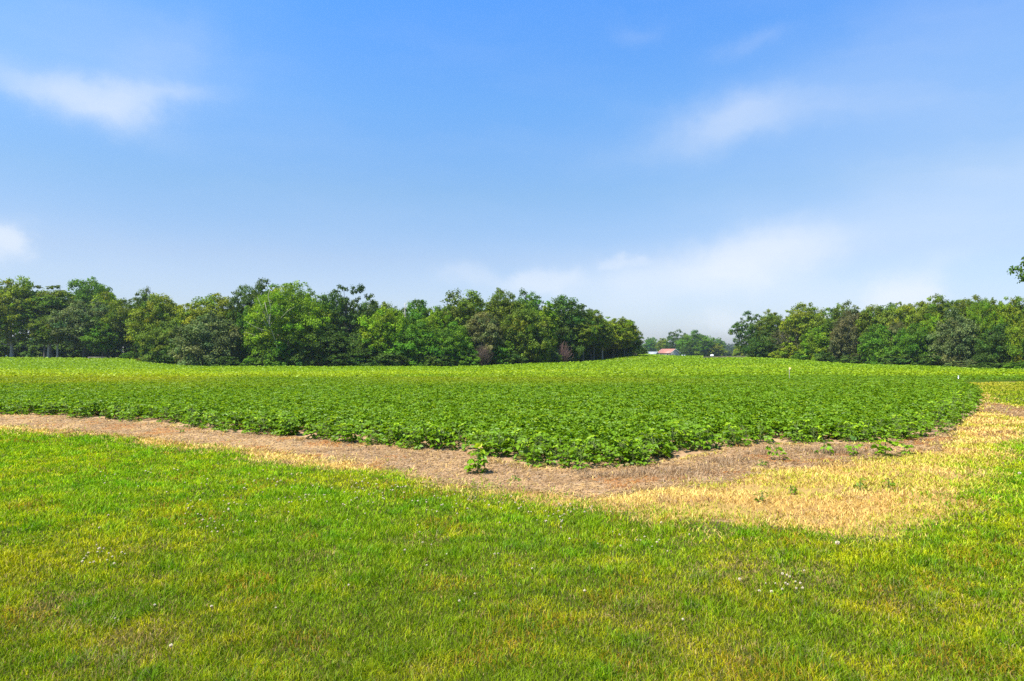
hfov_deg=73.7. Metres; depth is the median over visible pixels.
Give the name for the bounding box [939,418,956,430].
soybean plant
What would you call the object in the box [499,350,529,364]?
shrub
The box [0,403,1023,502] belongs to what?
straw litter
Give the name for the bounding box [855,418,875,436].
soybean plant
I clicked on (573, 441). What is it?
soybean plant
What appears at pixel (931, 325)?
tree
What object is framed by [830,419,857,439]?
soybean plant
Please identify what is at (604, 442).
soybean plant
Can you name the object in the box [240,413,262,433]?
soybean plant
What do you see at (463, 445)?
soybean plant
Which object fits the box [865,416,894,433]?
soybean plant
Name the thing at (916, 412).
soybean plant
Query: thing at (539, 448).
soybean plant
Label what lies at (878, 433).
soybean plant
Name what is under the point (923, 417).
soybean plant
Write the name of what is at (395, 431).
soybean plant
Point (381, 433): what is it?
soybean plant
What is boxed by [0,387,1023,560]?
dead grass
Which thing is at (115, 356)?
pale house
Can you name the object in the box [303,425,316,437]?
soybean plant
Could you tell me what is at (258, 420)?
soybean plant
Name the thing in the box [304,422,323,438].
soybean plant
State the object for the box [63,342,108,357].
shrub
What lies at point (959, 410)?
soybean plant
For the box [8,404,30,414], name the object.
soybean plant
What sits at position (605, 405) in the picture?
soybean crop
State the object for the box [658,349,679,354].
farmhouse
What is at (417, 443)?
soybean plant
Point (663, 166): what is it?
sky
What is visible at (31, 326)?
tree
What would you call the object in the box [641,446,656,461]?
soybean plant
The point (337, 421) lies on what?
soybean plant
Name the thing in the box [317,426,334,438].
soybean plant
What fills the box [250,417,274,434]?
soybean plant
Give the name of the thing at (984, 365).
shrub
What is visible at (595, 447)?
soybean plant
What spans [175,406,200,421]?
soybean plant
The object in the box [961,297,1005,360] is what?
tree
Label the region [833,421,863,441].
soybean plant
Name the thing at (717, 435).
soybean plant
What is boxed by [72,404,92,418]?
soybean plant
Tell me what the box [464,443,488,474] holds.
soybean plant
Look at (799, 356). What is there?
shrub
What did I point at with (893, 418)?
soybean plant
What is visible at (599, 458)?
soybean plant
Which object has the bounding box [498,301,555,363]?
tree
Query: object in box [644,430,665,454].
soybean plant
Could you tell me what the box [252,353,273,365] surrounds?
shrub
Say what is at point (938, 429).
soybean plant
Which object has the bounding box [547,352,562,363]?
shrub
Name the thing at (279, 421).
soybean plant
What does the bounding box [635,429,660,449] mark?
soybean plant
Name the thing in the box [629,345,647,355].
shrub
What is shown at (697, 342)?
tree
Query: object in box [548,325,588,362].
tree
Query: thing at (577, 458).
soybean plant
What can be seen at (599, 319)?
tree
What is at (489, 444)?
soybean plant
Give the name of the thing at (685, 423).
soybean plant
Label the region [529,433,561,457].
soybean plant
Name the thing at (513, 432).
soybean plant
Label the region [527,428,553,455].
soybean plant
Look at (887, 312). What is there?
tree
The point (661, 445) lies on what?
soybean plant
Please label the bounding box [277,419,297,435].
soybean plant
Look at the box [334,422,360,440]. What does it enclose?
soybean plant
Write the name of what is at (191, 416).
soybean plant
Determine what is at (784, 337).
tree
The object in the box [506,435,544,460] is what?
soybean plant
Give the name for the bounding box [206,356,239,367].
shrub
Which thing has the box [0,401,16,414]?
soybean plant
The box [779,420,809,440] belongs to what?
soybean plant
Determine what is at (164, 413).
soybean plant
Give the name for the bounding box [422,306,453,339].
tree
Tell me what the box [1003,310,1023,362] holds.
tree
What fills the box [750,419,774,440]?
soybean plant
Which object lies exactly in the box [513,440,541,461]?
soybean plant
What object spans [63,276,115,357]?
tree
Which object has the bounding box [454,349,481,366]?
shrub
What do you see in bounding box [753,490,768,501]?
weed
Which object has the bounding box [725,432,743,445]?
soybean plant
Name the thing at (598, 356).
shrub
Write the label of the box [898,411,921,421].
soybean plant
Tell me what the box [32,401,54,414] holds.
soybean plant
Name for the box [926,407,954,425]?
soybean plant
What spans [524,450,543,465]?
soybean plant
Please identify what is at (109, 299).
tree
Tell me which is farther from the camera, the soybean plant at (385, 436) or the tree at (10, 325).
the tree at (10, 325)
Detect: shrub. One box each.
[0,337,40,356]
[0,339,32,356]
[15,337,67,356]
[33,339,77,357]
[46,340,81,357]
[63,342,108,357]
[78,339,121,357]
[119,350,140,358]
[123,345,139,356]
[139,341,171,363]
[160,344,189,363]
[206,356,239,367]
[240,355,262,367]
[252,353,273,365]
[263,344,296,366]
[288,343,322,367]
[321,349,368,367]
[367,350,414,366]
[412,352,455,366]
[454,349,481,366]
[473,344,492,365]
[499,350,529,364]
[535,350,548,363]
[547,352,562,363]
[555,342,572,361]
[578,348,589,360]
[589,348,604,359]
[603,349,620,358]
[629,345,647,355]
[723,349,732,355]
[732,345,745,355]
[747,347,769,357]
[768,349,792,357]
[778,341,801,358]
[791,351,811,360]
[814,350,841,362]
[838,352,870,363]
[876,350,918,364]
[910,351,952,366]
[943,360,984,367]
[970,361,1003,367]
[1001,360,1023,368]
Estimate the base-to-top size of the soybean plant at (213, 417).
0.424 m
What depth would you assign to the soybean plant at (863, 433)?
12.66 m
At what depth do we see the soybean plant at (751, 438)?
12.59 m
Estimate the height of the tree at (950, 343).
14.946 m
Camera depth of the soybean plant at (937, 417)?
15.68 m
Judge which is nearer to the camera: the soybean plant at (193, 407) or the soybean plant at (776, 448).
the soybean plant at (776, 448)
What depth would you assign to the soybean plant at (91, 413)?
17.53 m
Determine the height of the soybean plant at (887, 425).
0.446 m
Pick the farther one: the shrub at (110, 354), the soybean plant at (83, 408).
the shrub at (110, 354)
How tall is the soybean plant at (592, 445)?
0.413 m
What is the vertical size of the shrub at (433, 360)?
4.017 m
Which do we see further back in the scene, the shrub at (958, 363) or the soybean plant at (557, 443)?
the shrub at (958, 363)
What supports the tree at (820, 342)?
on the ground at (744, 504)
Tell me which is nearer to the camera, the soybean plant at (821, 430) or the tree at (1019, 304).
the soybean plant at (821, 430)
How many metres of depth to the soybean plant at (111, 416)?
16.91 m
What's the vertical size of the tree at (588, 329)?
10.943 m
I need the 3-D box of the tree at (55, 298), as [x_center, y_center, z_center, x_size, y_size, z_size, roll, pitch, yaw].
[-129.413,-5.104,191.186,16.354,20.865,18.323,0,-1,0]
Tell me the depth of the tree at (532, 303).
173.02 m
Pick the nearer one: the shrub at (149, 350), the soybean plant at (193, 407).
the soybean plant at (193, 407)
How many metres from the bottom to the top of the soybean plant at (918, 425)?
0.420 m
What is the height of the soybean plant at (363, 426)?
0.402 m
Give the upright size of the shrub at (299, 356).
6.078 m
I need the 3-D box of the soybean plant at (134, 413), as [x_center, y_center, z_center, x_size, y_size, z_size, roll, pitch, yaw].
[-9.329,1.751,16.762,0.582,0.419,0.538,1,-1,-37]
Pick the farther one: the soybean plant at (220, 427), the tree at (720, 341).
the tree at (720, 341)
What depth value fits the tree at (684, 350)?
468.03 m
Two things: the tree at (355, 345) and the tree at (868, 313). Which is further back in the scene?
the tree at (868, 313)
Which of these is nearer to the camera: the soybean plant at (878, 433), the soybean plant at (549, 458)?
the soybean plant at (549, 458)
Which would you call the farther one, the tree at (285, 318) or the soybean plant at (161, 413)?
the tree at (285, 318)
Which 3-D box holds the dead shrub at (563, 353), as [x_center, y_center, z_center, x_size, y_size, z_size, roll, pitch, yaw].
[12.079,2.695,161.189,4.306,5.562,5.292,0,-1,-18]
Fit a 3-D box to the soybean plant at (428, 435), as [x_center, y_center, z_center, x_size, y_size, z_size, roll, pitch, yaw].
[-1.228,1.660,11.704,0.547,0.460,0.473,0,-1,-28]
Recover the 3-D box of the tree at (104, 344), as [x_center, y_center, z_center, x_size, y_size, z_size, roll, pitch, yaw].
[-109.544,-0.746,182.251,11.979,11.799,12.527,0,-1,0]
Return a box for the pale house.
[111,346,123,357]
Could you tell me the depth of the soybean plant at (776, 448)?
10.53 m
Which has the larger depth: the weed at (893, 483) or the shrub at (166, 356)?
the shrub at (166, 356)
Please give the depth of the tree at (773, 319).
215.91 m
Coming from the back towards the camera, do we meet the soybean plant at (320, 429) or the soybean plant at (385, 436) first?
the soybean plant at (320, 429)
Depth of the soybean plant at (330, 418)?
13.59 m
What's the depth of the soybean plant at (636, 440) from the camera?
10.47 m
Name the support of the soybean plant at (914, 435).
on the ground at (744, 504)
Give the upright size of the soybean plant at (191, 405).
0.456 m
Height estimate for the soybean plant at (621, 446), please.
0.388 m
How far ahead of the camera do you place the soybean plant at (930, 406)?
17.07 m
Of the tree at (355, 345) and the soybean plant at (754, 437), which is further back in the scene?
the tree at (355, 345)
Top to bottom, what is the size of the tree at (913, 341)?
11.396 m
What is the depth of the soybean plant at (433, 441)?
11.85 m
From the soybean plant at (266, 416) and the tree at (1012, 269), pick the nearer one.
the soybean plant at (266, 416)
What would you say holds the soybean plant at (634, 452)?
on the ground at (744, 504)
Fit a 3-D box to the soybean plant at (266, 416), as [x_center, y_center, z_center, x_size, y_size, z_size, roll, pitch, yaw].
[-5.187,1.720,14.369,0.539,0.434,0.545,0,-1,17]
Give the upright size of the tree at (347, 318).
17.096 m
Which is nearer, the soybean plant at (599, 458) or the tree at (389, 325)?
the soybean plant at (599, 458)
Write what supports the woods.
on the ground at (744, 504)
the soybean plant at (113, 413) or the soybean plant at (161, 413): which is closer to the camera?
the soybean plant at (161, 413)
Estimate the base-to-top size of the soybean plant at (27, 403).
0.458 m
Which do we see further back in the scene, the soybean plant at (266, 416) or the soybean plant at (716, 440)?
the soybean plant at (266, 416)
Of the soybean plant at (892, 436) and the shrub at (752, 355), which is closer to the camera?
the soybean plant at (892, 436)
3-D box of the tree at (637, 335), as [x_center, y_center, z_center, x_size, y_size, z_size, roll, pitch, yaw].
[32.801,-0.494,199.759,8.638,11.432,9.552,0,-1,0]
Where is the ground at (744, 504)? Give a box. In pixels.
[0,354,1023,680]
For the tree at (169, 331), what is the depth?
159.18 m
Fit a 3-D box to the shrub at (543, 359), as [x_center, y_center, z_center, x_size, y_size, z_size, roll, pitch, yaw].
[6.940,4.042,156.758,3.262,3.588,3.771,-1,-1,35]
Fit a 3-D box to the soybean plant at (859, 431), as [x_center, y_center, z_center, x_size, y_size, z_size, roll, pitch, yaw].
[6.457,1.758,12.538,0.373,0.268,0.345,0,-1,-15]
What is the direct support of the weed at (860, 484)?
on the ground at (744, 504)
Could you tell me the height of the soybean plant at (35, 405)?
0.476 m
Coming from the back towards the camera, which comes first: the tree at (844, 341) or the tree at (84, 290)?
the tree at (84, 290)
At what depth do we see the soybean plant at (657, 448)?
10.73 m
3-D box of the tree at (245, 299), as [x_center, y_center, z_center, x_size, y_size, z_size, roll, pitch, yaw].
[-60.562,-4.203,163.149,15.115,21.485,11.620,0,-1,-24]
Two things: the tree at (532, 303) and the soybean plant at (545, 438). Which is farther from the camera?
the tree at (532, 303)
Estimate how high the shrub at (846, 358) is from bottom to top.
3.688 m
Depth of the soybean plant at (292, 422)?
13.73 m
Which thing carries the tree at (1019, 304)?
on the ground at (744, 504)
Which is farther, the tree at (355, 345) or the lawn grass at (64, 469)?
the tree at (355, 345)
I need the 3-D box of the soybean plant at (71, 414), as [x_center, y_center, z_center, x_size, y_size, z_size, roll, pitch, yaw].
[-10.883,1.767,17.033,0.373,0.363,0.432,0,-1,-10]
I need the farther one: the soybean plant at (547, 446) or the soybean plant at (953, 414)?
the soybean plant at (953, 414)
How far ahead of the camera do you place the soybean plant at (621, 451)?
10.34 m
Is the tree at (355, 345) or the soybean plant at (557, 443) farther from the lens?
the tree at (355, 345)
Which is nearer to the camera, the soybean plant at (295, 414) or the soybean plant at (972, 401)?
the soybean plant at (295, 414)
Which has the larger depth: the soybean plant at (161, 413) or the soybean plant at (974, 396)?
the soybean plant at (974, 396)
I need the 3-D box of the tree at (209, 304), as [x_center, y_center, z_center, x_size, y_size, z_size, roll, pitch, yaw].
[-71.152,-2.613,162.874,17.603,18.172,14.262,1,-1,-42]
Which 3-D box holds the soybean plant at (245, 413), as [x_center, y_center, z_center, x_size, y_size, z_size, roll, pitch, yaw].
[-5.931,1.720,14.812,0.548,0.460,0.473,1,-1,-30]
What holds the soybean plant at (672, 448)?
on the ground at (744, 504)
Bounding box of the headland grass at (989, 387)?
[969,381,1023,406]
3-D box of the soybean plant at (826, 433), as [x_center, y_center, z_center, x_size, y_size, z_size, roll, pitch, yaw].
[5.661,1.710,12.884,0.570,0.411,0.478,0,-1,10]
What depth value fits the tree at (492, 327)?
153.67 m
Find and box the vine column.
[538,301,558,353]
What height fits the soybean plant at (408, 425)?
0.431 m
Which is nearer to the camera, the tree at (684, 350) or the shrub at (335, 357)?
the shrub at (335, 357)
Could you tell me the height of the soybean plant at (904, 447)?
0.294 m
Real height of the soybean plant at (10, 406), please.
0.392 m
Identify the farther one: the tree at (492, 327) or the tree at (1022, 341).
the tree at (492, 327)
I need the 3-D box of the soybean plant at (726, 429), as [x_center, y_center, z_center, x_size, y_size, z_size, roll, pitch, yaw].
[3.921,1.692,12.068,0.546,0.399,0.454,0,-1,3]
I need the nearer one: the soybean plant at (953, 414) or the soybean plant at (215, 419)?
the soybean plant at (215, 419)
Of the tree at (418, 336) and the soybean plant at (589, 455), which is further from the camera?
the tree at (418, 336)
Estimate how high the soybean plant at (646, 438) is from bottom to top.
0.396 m
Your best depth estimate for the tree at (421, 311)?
160.64 m
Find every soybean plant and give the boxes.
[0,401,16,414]
[2,401,24,414]
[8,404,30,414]
[16,399,42,414]
[27,397,47,413]
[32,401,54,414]
[38,401,56,413]
[39,401,60,415]
[46,401,60,413]
[54,398,75,413]
[58,402,77,414]
[66,404,84,417]
[72,401,92,416]
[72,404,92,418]
[79,400,101,415]
[81,400,101,414]
[99,408,114,418]
[105,404,127,419]
[106,403,124,417]
[107,405,126,418]
[117,406,138,420]
[119,403,144,419]
[126,403,145,418]
[139,403,160,420]
[147,405,166,417]
[151,406,175,421]
[157,401,175,418]
[164,407,190,422]
[170,403,192,419]
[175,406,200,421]
[179,405,203,421]
[179,415,195,426]
[181,412,201,426]
[183,406,202,421]
[186,412,206,426]
[196,411,217,426]
[199,411,222,428]
[200,412,226,429]
[213,421,227,430]
[219,419,238,431]
[222,412,241,425]
[224,413,244,428]
[226,410,251,428]
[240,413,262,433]
[241,410,263,430]
[246,411,267,430]
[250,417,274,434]
[253,412,277,429]
[264,421,281,434]
[269,414,291,431]
[273,421,293,435]
[276,417,300,435]
[277,413,305,433]
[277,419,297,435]
[281,415,302,434]
[287,412,305,428]
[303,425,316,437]
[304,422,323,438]
[311,419,335,438]
[312,415,332,435]
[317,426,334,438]
[324,416,343,436]
[329,423,356,441]
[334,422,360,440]
[337,422,353,441]
[349,420,373,440]
[356,425,382,443]
[361,430,385,445]
[366,427,383,443]
[377,419,393,436]
[378,423,405,443]
[382,423,413,446]
[382,424,400,441]
[382,431,398,444]
[389,422,414,445]
[395,430,423,448]
[397,427,421,446]
[404,431,427,449]
[416,424,438,447]
[421,424,446,446]
[425,424,457,449]
[432,425,450,445]
[445,423,471,449]
[461,428,494,452]
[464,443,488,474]
[468,433,493,454]
[476,427,506,449]
[479,432,504,454]
[480,430,514,455]
[493,443,509,456]
[501,429,529,457]
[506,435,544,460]
[510,429,528,448]
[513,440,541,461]
[521,441,552,467]
[523,432,549,454]
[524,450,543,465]
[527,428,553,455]
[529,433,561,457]
[545,445,566,466]
[548,432,572,458]
[555,446,578,467]
[561,442,593,466]
[563,435,586,459]
[565,445,595,469]
[572,438,600,458]
[578,435,608,462]
[581,441,607,461]
[582,434,609,461]
[594,445,621,467]
[603,437,633,458]
[603,440,633,462]
[605,436,638,462]
[610,438,643,462]
[619,435,647,458]
[623,446,644,466]
[627,431,658,452]
[627,440,657,464]
[630,448,649,461]
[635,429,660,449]
[637,431,671,457]
[638,431,670,458]
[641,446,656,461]
[643,428,677,455]
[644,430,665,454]
[650,438,671,456]
[655,425,686,451]
[664,422,688,445]
[667,422,698,447]
[669,427,696,446]
[673,430,697,450]
[686,428,708,449]
[689,422,719,444]
[690,426,720,449]
[694,422,721,447]
[718,422,745,437]
[718,423,740,443]
[718,426,749,446]
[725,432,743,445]
[734,423,756,442]
[737,427,759,443]
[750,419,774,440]
[750,424,773,442]
[766,440,790,459]
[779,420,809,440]
[780,419,811,439]
[790,419,823,440]
[791,430,810,443]
[797,421,828,441]
[801,424,824,442]
[805,423,825,437]
[814,435,833,453]
[826,417,852,437]
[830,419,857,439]
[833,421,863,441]
[844,435,862,455]
[852,419,886,440]
[852,430,873,442]
[854,427,870,440]
[854,427,876,442]
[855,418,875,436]
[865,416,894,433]
[865,425,887,440]
[870,416,895,436]
[870,433,898,455]
[881,411,901,428]
[881,415,912,436]
[882,427,902,440]
[885,422,910,439]
[887,414,915,431]
[891,422,909,438]
[894,439,914,453]
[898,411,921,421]
[898,421,925,439]
[903,417,925,437]
[909,418,935,435]
[914,409,934,421]
[914,411,933,423]
[914,411,934,428]
[917,414,932,431]
[920,401,943,414]
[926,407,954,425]
[927,404,952,421]
[928,410,946,425]
[929,402,948,414]
[931,421,948,432]
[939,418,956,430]
[941,400,960,411]
[941,413,961,425]
[942,410,962,423]
[946,404,966,418]
[955,402,973,414]
[958,405,972,416]
[963,392,979,401]
[963,398,981,410]
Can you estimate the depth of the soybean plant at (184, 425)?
15.36 m
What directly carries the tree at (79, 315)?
on the ground at (744, 504)
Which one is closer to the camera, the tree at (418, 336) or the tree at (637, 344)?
the tree at (418, 336)
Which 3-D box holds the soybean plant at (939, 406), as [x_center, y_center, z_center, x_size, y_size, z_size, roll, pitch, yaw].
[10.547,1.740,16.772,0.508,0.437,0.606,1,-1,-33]
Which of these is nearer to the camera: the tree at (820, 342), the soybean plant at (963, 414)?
the soybean plant at (963, 414)
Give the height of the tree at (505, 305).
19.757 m
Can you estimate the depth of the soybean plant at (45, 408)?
17.80 m
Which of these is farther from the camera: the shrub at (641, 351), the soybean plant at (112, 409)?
the shrub at (641, 351)
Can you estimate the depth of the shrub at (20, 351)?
207.50 m
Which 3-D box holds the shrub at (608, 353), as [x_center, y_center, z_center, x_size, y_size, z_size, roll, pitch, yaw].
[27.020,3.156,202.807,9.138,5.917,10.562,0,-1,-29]
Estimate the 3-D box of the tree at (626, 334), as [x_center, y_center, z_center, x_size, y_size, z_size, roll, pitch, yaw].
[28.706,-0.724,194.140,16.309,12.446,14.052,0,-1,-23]
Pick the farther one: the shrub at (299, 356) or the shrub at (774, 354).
the shrub at (774, 354)
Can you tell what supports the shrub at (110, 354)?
on the ground at (744, 504)
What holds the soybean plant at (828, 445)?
on the ground at (744, 504)
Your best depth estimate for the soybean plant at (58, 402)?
17.93 m
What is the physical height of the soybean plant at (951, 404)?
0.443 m
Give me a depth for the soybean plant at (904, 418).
13.62 m
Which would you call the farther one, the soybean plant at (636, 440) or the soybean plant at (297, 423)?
the soybean plant at (297, 423)
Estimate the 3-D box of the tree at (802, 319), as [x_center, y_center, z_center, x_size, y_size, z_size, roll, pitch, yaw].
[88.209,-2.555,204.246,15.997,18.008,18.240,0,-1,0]
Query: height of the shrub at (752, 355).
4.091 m
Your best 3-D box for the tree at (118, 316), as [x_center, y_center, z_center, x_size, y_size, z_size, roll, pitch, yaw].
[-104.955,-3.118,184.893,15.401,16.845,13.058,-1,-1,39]
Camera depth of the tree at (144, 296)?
193.36 m
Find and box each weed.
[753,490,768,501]
[786,484,797,493]
[853,478,867,488]
[881,478,895,487]
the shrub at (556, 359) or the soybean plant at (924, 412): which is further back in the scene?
the shrub at (556, 359)
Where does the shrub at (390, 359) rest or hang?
on the ground at (744, 504)
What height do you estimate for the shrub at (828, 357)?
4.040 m
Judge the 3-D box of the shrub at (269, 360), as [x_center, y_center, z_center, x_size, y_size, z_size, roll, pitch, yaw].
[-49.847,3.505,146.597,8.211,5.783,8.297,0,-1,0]
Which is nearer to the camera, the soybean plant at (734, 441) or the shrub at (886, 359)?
the soybean plant at (734, 441)
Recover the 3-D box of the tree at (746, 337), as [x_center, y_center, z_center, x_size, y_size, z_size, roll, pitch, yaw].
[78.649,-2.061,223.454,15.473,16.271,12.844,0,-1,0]
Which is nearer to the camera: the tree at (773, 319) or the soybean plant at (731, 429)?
the soybean plant at (731, 429)
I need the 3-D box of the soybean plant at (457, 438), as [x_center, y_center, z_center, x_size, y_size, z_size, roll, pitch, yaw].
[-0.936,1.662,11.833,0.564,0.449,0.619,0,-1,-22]
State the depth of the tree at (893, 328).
171.66 m
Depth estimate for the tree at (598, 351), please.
188.30 m
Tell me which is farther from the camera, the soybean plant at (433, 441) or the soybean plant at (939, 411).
the soybean plant at (939, 411)
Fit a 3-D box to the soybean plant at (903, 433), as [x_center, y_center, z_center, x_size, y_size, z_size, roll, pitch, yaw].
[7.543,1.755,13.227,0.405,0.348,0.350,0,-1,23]
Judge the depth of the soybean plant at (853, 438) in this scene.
10.91 m
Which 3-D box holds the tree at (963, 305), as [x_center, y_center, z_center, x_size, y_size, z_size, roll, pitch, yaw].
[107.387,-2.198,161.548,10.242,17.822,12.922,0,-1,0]
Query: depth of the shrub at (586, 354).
179.60 m
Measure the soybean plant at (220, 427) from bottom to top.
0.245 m
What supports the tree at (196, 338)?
on the ground at (744, 504)
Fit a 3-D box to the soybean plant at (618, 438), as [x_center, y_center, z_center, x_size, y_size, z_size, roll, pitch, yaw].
[1.669,1.659,10.413,0.579,0.454,0.532,-1,-1,44]
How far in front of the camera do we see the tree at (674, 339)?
498.60 m
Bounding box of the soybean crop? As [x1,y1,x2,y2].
[0,354,1023,453]
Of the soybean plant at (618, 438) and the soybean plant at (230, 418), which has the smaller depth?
the soybean plant at (618, 438)
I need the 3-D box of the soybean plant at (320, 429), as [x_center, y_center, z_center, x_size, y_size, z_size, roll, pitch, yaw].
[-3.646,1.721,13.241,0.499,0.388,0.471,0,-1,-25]
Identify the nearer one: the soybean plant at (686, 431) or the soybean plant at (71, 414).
the soybean plant at (686, 431)
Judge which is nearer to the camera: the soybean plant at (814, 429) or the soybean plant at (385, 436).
the soybean plant at (385, 436)
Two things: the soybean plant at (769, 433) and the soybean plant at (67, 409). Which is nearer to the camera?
the soybean plant at (769, 433)
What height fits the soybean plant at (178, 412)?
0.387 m
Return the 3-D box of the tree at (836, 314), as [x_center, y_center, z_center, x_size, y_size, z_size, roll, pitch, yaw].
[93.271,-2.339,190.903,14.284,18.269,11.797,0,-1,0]
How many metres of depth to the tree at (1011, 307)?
150.90 m
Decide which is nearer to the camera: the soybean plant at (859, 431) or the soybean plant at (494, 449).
the soybean plant at (494, 449)
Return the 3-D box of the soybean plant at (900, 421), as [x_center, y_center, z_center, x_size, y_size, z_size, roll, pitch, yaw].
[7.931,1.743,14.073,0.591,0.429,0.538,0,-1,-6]
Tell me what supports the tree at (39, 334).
on the ground at (744, 504)
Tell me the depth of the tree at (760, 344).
211.95 m
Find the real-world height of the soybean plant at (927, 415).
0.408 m
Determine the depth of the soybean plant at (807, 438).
12.48 m
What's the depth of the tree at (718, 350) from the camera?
473.03 m
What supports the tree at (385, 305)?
on the ground at (744, 504)
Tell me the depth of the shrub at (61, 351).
206.61 m
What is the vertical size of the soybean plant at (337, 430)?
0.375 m
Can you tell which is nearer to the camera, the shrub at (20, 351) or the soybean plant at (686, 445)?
the soybean plant at (686, 445)
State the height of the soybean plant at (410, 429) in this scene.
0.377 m
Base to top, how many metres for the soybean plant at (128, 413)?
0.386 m
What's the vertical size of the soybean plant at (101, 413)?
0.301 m
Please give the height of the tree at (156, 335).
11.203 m
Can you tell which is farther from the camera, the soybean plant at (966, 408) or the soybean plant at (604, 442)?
the soybean plant at (966, 408)
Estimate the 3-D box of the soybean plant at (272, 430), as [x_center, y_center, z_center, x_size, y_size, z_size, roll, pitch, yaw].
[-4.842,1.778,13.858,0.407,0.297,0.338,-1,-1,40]
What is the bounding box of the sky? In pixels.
[0,0,1023,351]
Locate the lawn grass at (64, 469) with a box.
[0,423,1023,680]
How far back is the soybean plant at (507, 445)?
11.02 m
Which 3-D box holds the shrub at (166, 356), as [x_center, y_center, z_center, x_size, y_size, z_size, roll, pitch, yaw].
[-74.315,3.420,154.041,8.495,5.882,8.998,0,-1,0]
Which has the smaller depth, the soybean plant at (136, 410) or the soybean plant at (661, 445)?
the soybean plant at (661, 445)
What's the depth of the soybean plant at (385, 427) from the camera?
13.13 m
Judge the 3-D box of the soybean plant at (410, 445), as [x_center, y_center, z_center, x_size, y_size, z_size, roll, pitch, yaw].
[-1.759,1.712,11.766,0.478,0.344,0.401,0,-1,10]
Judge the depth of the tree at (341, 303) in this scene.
155.06 m
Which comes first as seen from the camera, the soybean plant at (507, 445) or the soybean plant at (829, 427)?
the soybean plant at (507, 445)
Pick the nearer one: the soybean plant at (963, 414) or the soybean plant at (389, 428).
the soybean plant at (389, 428)
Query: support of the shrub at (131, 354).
on the ground at (744, 504)
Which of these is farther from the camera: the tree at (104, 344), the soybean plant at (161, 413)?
the tree at (104, 344)
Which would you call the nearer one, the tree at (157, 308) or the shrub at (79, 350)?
the tree at (157, 308)
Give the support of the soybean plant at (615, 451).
on the ground at (744, 504)
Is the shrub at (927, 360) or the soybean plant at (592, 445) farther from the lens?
the shrub at (927, 360)
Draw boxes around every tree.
[0,275,53,356]
[10,285,87,357]
[27,315,46,357]
[30,314,55,357]
[39,314,71,356]
[45,299,114,357]
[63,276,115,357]
[78,316,123,358]
[79,291,125,357]
[98,297,145,352]
[124,293,187,342]
[132,286,154,312]
[132,321,176,363]
[163,307,204,363]
[167,310,245,366]
[172,292,244,347]
[225,277,279,329]
[230,305,269,366]
[239,280,337,358]
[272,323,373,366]
[313,283,379,342]
[329,309,361,330]
[335,334,384,366]
[356,305,412,364]
[359,298,397,332]
[384,319,453,367]
[401,299,434,324]
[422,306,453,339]
[434,320,479,366]
[436,288,501,350]
[463,312,505,359]
[485,288,517,332]
[486,334,520,364]
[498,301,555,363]
[510,287,543,319]
[543,294,595,348]
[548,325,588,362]
[570,320,597,360]
[579,347,600,360]
[584,308,615,359]
[590,321,610,359]
[598,322,617,359]
[601,344,625,358]
[603,316,639,357]
[616,328,644,355]
[618,320,638,356]
[643,337,657,351]
[655,338,669,350]
[664,329,685,350]
[674,330,715,356]
[679,344,693,355]
[699,341,726,356]
[711,338,726,347]
[728,310,770,353]
[743,331,785,356]
[752,308,789,340]
[768,318,805,353]
[778,301,831,348]
[798,324,834,360]
[816,300,860,333]
[827,306,871,362]
[851,304,888,352]
[857,324,901,363]
[868,301,916,328]
[885,319,908,350]
[888,297,936,327]
[889,322,938,364]
[905,293,967,326]
[919,311,947,349]
[926,307,982,366]
[942,294,984,320]
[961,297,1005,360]
[971,322,1018,367]
[978,297,1023,333]
[1001,296,1023,323]
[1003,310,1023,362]
[1006,257,1023,283]
[1019,327,1023,354]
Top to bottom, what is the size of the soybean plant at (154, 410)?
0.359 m
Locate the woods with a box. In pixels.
[637,343,746,353]
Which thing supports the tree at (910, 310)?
on the ground at (744, 504)
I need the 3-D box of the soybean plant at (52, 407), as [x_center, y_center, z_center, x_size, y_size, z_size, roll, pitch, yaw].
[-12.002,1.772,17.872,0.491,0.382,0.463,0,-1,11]
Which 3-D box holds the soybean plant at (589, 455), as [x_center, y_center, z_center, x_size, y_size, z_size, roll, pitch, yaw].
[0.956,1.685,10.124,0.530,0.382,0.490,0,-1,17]
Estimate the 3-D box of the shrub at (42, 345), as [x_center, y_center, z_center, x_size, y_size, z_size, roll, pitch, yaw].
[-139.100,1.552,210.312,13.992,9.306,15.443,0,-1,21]
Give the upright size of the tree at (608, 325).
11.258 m
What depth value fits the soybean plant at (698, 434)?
11.63 m
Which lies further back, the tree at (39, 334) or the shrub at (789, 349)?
the shrub at (789, 349)
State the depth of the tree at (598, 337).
177.12 m
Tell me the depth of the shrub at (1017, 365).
137.12 m
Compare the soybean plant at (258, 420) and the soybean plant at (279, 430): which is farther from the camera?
the soybean plant at (258, 420)
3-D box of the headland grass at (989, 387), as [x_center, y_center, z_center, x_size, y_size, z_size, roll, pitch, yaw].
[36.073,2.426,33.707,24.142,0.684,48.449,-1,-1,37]
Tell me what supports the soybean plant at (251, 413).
on the ground at (744, 504)
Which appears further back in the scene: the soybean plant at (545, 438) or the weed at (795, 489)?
the soybean plant at (545, 438)
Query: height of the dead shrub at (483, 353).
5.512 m
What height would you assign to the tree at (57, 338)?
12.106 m
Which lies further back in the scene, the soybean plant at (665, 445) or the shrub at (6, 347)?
the shrub at (6, 347)
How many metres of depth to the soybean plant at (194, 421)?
15.08 m
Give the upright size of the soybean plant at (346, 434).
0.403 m
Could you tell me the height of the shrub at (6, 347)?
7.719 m
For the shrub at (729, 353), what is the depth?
516.45 m
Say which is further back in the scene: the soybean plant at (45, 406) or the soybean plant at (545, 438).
the soybean plant at (45, 406)
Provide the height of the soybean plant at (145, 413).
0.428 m

